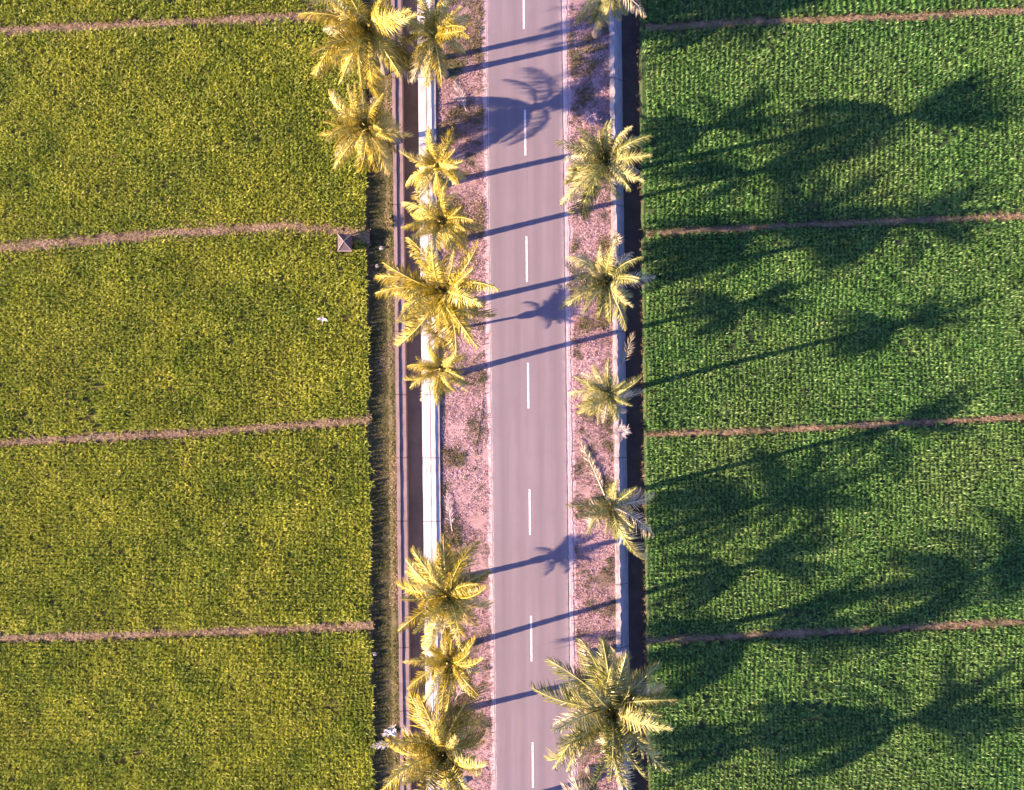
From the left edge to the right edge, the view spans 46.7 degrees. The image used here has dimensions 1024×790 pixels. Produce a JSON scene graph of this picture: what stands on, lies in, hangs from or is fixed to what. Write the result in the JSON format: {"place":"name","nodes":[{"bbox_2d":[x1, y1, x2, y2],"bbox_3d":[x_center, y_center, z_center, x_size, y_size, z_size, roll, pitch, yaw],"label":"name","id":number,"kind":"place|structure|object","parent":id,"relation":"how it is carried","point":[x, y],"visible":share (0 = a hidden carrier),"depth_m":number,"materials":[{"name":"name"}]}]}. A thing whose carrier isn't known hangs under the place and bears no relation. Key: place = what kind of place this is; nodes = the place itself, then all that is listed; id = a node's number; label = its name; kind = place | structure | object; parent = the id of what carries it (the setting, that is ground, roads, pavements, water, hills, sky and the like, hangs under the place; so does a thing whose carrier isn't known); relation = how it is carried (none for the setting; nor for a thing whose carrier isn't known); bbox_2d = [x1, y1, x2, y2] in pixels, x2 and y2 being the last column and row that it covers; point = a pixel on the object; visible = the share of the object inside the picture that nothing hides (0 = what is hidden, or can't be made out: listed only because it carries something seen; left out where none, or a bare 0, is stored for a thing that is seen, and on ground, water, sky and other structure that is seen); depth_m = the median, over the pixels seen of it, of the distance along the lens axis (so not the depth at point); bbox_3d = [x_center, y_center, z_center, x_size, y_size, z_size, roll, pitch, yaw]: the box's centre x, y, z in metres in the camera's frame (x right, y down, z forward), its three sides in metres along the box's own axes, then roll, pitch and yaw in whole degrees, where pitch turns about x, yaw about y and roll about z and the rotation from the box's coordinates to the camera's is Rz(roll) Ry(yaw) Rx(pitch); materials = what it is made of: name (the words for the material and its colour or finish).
{"place":"outdoors","nodes":[
{"label":"outdoors","id":0,"kind":"place"},
{"bbox_2d":[403,0,425,789],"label":"canal water","id":1,"kind":"structure","parent":0,"point":[415,462],"depth_m":75.78,"materials":[{"name":"grey liquid"}]},
{"bbox_2d":[0,0,1023,789],"bbox_3d":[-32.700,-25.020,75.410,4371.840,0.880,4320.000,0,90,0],"label":"ground","id":2,"kind":"structure","parent":0,"point":[634,236],"depth_m":75.12,"materials":[{"name":"soil"}]},
{"bbox_2d":[0,0,359,26],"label":"rice crop","id":3,"kind":"object","parent":2,"relation":"on","point":[104,12],"visible":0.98,"depth_m":74.84,"materials":[{"name":"green plant"}]},
{"bbox_2d":[0,8,367,37],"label":"bund","id":4,"kind":"structure","parent":2,"relation":"on","point":[194,24],"depth_m":74.94,"materials":[{"name":"soil"}]},
{"bbox_2d":[0,2,366,43],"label":"bund grass","id":5,"kind":"structure","parent":4,"relation":"on","point":[147,20],"depth_m":74.88,"materials":[{"name":"brown plant"}]},
{"bbox_2d":[0,15,368,245],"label":"rice crop","id":6,"kind":"object","parent":2,"relation":"on","point":[22,173],"visible":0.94,"depth_m":74.84,"materials":[{"name":"green plant"}]},
{"bbox_2d":[0,213,369,257],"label":"bund","id":7,"kind":"structure","parent":2,"relation":"on","point":[132,239],"depth_m":74.94,"materials":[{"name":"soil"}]},
{"bbox_2d":[337,234,351,251],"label":"field shelter","id":8,"kind":"object","parent":7,"relation":"on","point":[344,242],"visible":1,"depth_m":74.15,"materials":[{"name":"brown wood"}]},
{"bbox_2d":[0,227,371,442],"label":"rice crop","id":9,"kind":"object","parent":2,"relation":"on","point":[200,362],"visible":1,"depth_m":74.83,"materials":[{"name":"green plant"}]},
{"bbox_2d":[317,317,327,323],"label":"egret","id":10,"kind":"object","parent":9,"relation":"on","point":[322,319],"visible":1,"depth_m":74.16,"materials":[{"name":"white"}]},
{"bbox_2d":[0,413,372,449],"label":"bund","id":11,"kind":"structure","parent":2,"relation":"on","point":[231,430],"depth_m":74.95,"materials":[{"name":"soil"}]},
{"bbox_2d":[0,620,373,641],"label":"bund","id":12,"kind":"structure","parent":2,"relation":"on","point":[213,629],"depth_m":74.94,"materials":[{"name":"soil"}]},
{"bbox_2d":[0,619,374,646],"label":"bund grass","id":13,"kind":"structure","parent":12,"relation":"on","point":[198,632],"depth_m":74.88,"materials":[{"name":"brown plant"}]},
{"bbox_2d":[0,423,375,636],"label":"rice crop","id":14,"kind":"object","parent":2,"relation":"on","point":[191,584],"visible":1,"depth_m":74.84,"materials":[{"name":"green plant"}]},
{"bbox_2d":[0,629,376,789],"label":"rice crop","id":15,"kind":"object","parent":2,"relation":"on","point":[227,672],"visible":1,"depth_m":74.84,"materials":[{"name":"green plant"}]},
{"bbox_2d":[298,0,420,99],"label":"coconut palm","id":16,"kind":"object","parent":2,"relation":"on","point":[360,26],"visible":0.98,"depth_m":64.90,"materials":[{"name":"yellow plant"}]},
{"bbox_2d":[320,80,412,174],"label":"coconut palm","id":17,"kind":"object","parent":2,"relation":"on","point":[364,129],"visible":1,"depth_m":69.18,"materials":[{"name":"yellow plant"}]},
{"bbox_2d":[366,0,393,789],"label":"bank grass","id":18,"kind":"structure","parent":2,"relation":"on","point":[376,495],"depth_m":75.14,"materials":[{"name":"green plant"}]},
{"bbox_2d":[370,740,390,749],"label":"fallen frond","id":19,"kind":"object","parent":2,"relation":"on","point":[379,747],"visible":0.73,"depth_m":74.84,"materials":[{"name":"beige plant"}]},
{"bbox_2d":[379,212,396,231],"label":"dry bush","id":20,"kind":"object","parent":2,"relation":"on","point":[386,222],"visible":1,"depth_m":74.67,"materials":[{"name":"beige plant"}]},
{"bbox_2d":[382,0,401,789],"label":"bank grass","id":21,"kind":"structure","parent":2,"relation":"on","point":[389,83],"depth_m":74.96,"materials":[{"name":"green plant"}]},
{"bbox_2d":[391,0,411,789],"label":"canal kerb","id":22,"kind":"structure","parent":2,"relation":"on","point":[401,374],"depth_m":74.96,"materials":[{"name":"grey concrete"}]},
{"bbox_2d":[417,0,443,789],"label":"canal wall","id":23,"kind":"structure","parent":2,"relation":"on","point":[430,408],"depth_m":74.75,"materials":[{"name":"white concrete"}]},
{"bbox_2d":[390,0,470,87],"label":"coconut palm","id":24,"kind":"object","parent":2,"relation":"on","point":[434,32],"visible":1,"depth_m":65.92,"materials":[{"name":"yellow plant"}]},
{"bbox_2d":[399,126,466,200],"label":"coconut palm","id":25,"kind":"object","parent":2,"relation":"on","point":[441,166],"visible":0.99,"depth_m":66.86,"materials":[{"name":"yellow plant"}]},
{"bbox_2d":[379,681,489,789],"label":"coconut palm","id":26,"kind":"object","parent":2,"relation":"on","point":[433,754],"visible":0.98,"depth_m":65.72,"materials":[{"name":"green plant"}]},
{"bbox_2d":[373,237,499,358],"bbox_3d":[-4.198,-5.339,68.706,7.223,12.657,6.834,0,90,0],"label":"coconut palm","id":27,"kind":"object","parent":2,"relation":"on","point":[452,303],"visible":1,"depth_m":64.75,"materials":[{"name":"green plant"}]},
{"bbox_2d":[403,340,473,405],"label":"coconut palm","id":28,"kind":"object","parent":2,"relation":"on","point":[442,377],"visible":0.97,"depth_m":66.08,"materials":[{"name":"yellow plant"}]},
{"bbox_2d":[423,319,461,349],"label":"dry bush","id":29,"kind":"object","parent":2,"relation":"on","point":[433,332],"visible":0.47,"depth_m":71.65,"materials":[{"name":"yellow plant"}]},
{"bbox_2d":[402,625,485,710],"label":"coconut palm","id":30,"kind":"object","parent":2,"relation":"on","point":[451,674],"visible":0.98,"depth_m":65.63,"materials":[{"name":"yellow plant"}]},
{"bbox_2d":[401,179,486,254],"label":"coconut palm","id":31,"kind":"object","parent":2,"relation":"on","point":[438,217],"visible":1,"depth_m":65.44,"materials":[{"name":"yellow plant"}]},
{"bbox_2d":[395,532,493,653],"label":"coconut palm","id":32,"kind":"object","parent":2,"relation":"on","point":[441,577],"visible":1,"depth_m":65.47,"materials":[{"name":"yellow plant"}]},
{"bbox_2d":[445,491,453,530],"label":"fallen frond","id":33,"kind":"object","parent":2,"relation":"on","point":[448,503],"visible":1,"depth_m":74.82,"materials":[{"name":"beige plant"}]},
{"bbox_2d":[452,80,466,110],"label":"fallen frond","id":34,"kind":"object","parent":2,"relation":"on","point":[464,104],"visible":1,"depth_m":74.85,"materials":[{"name":"beige plant"}]},
{"bbox_2d":[455,673,471,699],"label":"fallen frond","id":35,"kind":"object","parent":2,"relation":"on","point":[461,689],"visible":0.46,"depth_m":74.84,"materials":[{"name":"beige plant"}]},
{"bbox_2d":[436,0,491,785],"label":"green weeds","id":36,"kind":"object","parent":2,"relation":"on","point":[477,218],"visible":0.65,"depth_m":74.89,"materials":[{"name":"green plant"}]},
{"bbox_2d":[435,0,494,789],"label":"dry weeds","id":37,"kind":"object","parent":2,"relation":"on","point":[458,473],"visible":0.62,"depth_m":74.94,"materials":[{"name":"brown plant"}]},
{"bbox_2d":[474,403,481,455],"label":"dead branch","id":38,"kind":"object","parent":2,"relation":"on","point":[478,428],"visible":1,"depth_m":74.88,"materials":[{"name":"brown plant"}]},
{"bbox_2d":[561,0,575,789],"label":"road shoulder","id":39,"kind":"object","parent":2,"relation":"on","point":[569,314],"visible":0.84,"depth_m":74.95},
{"bbox_2d":[562,0,573,789],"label":"edge line","id":40,"kind":"object","parent":39,"relation":"on","point":[567,357],"visible":0.84,"depth_m":74.95,"materials":[{"name":"paint"}]},
{"bbox_2d":[565,16,615,782],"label":"green weeds","id":41,"kind":"object","parent":2,"relation":"on","point":[603,243],"visible":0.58,"depth_m":74.89,"materials":[{"name":"green plant"}]},
{"bbox_2d":[565,1,617,789],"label":"dry weeds","id":42,"kind":"object","parent":2,"relation":"on","point":[583,521],"visible":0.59,"depth_m":74.94,"materials":[{"name":"plant"}]},
{"bbox_2d":[577,439,605,496],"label":"fallen frond","id":43,"kind":"object","parent":2,"relation":"on","point":[593,467],"visible":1,"depth_m":74.80,"materials":[{"name":"beige plant"}]},
{"bbox_2d":[582,110,600,129],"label":"dry bush","id":44,"kind":"object","parent":2,"relation":"on","point":[591,120],"visible":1,"depth_m":74.52,"materials":[{"name":"beige plant"}]},
{"bbox_2d":[560,765,631,789],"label":"coconut palm","id":45,"kind":"object","parent":2,"relation":"on","point":[589,769],"visible":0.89,"depth_m":69.06,"materials":[{"name":"green plant"}]},
{"bbox_2d":[553,117,651,222],"bbox_3d":[5.061,-12.889,68.962,6.499,12.128,4.742,-28,90,0],"label":"coconut palm","id":46,"kind":"object","parent":2,"relation":"on","point":[596,164],"visible":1,"depth_m":64.94,"materials":[{"name":"green plant"}]},
{"bbox_2d":[529,636,679,789],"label":"coconut palm","id":47,"kind":"object","parent":2,"relation":"on","point":[607,706],"visible":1,"depth_m":62.16,"materials":[{"name":"green plant"}]},
{"bbox_2d":[568,359,642,423],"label":"coconut palm","id":48,"kind":"object","parent":2,"relation":"on","point":[599,391],"visible":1,"depth_m":65.63,"materials":[{"name":"yellow plant"}]},
{"bbox_2d":[557,238,655,329],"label":"coconut palm","id":49,"kind":"object","parent":2,"relation":"on","point":[603,276],"visible":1,"depth_m":65.35,"materials":[{"name":"green plant"}]},
{"bbox_2d":[565,478,654,559],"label":"coconut palm","id":50,"kind":"object","parent":2,"relation":"on","point":[616,521],"visible":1,"depth_m":65.86,"materials":[{"name":"green plant"}]},
{"bbox_2d":[575,0,646,38],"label":"coconut palm","id":51,"kind":"object","parent":2,"relation":"on","point":[600,9],"visible":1,"depth_m":68.44,"materials":[{"name":"green plant"}]},
{"bbox_2d":[608,1,630,789],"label":"ditch wall","id":52,"kind":"structure","parent":2,"relation":"on","point":[618,345],"depth_m":74.97,"materials":[{"name":"concrete"}]},
{"bbox_2d":[606,232,622,246],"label":"dry bush","id":53,"kind":"object","parent":52,"relation":"on","point":[618,237],"visible":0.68,"depth_m":74.48,"materials":[{"name":"beige plant"}]},
{"bbox_2d":[613,423,630,439],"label":"dry bush","id":54,"kind":"object","parent":52,"relation":"on","point":[622,431],"visible":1,"depth_m":74.59,"materials":[{"name":"beige plant"}]},
{"bbox_2d":[621,331,634,366],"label":"fallen frond","id":55,"kind":"object","parent":2,"relation":"on","point":[628,348],"visible":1,"depth_m":75.09,"materials":[{"name":"beige plant"}]},
{"bbox_2d":[636,3,649,787],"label":"ditch grass","id":56,"kind":"structure","parent":2,"relation":"on","point":[642,372],"depth_m":75.36,"materials":[{"name":"green plant"}]},
{"bbox_2d":[638,12,1023,232],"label":"rice crop","id":57,"kind":"object","parent":2,"relation":"on","point":[856,95],"visible":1,"depth_m":74.87,"materials":[{"name":"green plant"}]},
{"bbox_2d":[638,216,1023,431],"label":"rice crop","id":58,"kind":"object","parent":2,"relation":"on","point":[894,309],"visible":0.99,"depth_m":74.87,"materials":[{"name":"green plant"}]},
{"bbox_2d":[639,0,1023,26],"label":"rice crop","id":59,"kind":"object","parent":2,"relation":"on","point":[803,9],"visible":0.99,"depth_m":74.87,"materials":[{"name":"green plant"}]},
{"bbox_2d":[642,421,1023,638],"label":"rice crop","id":60,"kind":"object","parent":2,"relation":"on","point":[882,523],"visible":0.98,"depth_m":74.87,"materials":[{"name":"green plant"}]},
{"bbox_2d":[645,617,1023,647],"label":"bund","id":61,"kind":"structure","parent":2,"relation":"on","point":[831,629],"depth_m":74.94,"materials":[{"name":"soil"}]},
{"bbox_2d":[645,622,1023,789],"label":"rice crop","id":62,"kind":"object","parent":2,"relation":"on","point":[909,713],"visible":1,"depth_m":74.87,"materials":[{"name":"green plant"}]},
{"bbox_2d":[645,3,1023,34],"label":"bund","id":63,"kind":"structure","parent":2,"relation":"on","point":[812,20],"depth_m":74.94,"materials":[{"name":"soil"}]},
{"bbox_2d":[645,414,1023,438],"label":"bund","id":64,"kind":"structure","parent":2,"relation":"on","point":[806,426],"depth_m":74.95,"materials":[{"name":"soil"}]},
{"bbox_2d":[646,210,1023,237],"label":"bund","id":65,"kind":"structure","parent":2,"relation":"on","point":[783,225],"depth_m":74.95,"materials":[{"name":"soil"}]},
{"bbox_2d":[485,0,570,789],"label":"road","id":66,"kind":"structure","parent":0,"point":[527,323],"depth_m":74.94,"materials":[{"name":"grey asphalt"}]},
{"bbox_2d":[487,25,496,789],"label":"edge line","id":67,"kind":"object","parent":66,"relation":"on","point":[491,421],"visible":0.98,"depth_m":74.93,"materials":[{"name":"paint"}]},
{"bbox_2d":[523,0,524,28],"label":"lane marking","id":68,"kind":"object","parent":66,"relation":"on","point":[523,14],"visible":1,"depth_m":74.93,"materials":[{"name":"paint"}]},
{"bbox_2d":[524,110,525,154],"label":"lane marking","id":69,"kind":"object","parent":66,"relation":"on","point":[525,132],"visible":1,"depth_m":74.93,"materials":[{"name":"paint"}]},
{"bbox_2d":[525,236,527,281],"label":"lane marking","id":70,"kind":"object","parent":66,"relation":"on","point":[526,260],"visible":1,"depth_m":74.93,"materials":[{"name":"paint"}]},
{"bbox_2d":[527,363,528,407],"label":"lane marking","id":71,"kind":"object","parent":66,"relation":"on","point":[528,384],"visible":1,"depth_m":74.93,"materials":[{"name":"paint"}]},
{"bbox_2d":[528,489,530,534],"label":"lane marking","id":72,"kind":"object","parent":66,"relation":"on","point":[529,513],"visible":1,"depth_m":74.93,"materials":[{"name":"paint"}]},
{"bbox_2d":[530,616,531,660],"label":"lane marking","id":73,"kind":"object","parent":66,"relation":"on","point":[531,636],"visible":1,"depth_m":74.93,"materials":[{"name":"paint"}]},
{"bbox_2d":[531,742,533,787],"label":"lane marking","id":74,"kind":"object","parent":66,"relation":"on","point":[532,765],"visible":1,"depth_m":74.93,"materials":[{"name":"paint"}]},
{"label":"fallen frond","id":75,"kind":"object","parent":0,"visible":0},
{"bbox_2d":[384,729,395,736],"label":"plastic sheet","id":76,"kind":"object","parent":75,"relation":"on","point":[390,732],"visible":1,"depth_m":74.75,"materials":[{"name":"white plastic"}]}
]}

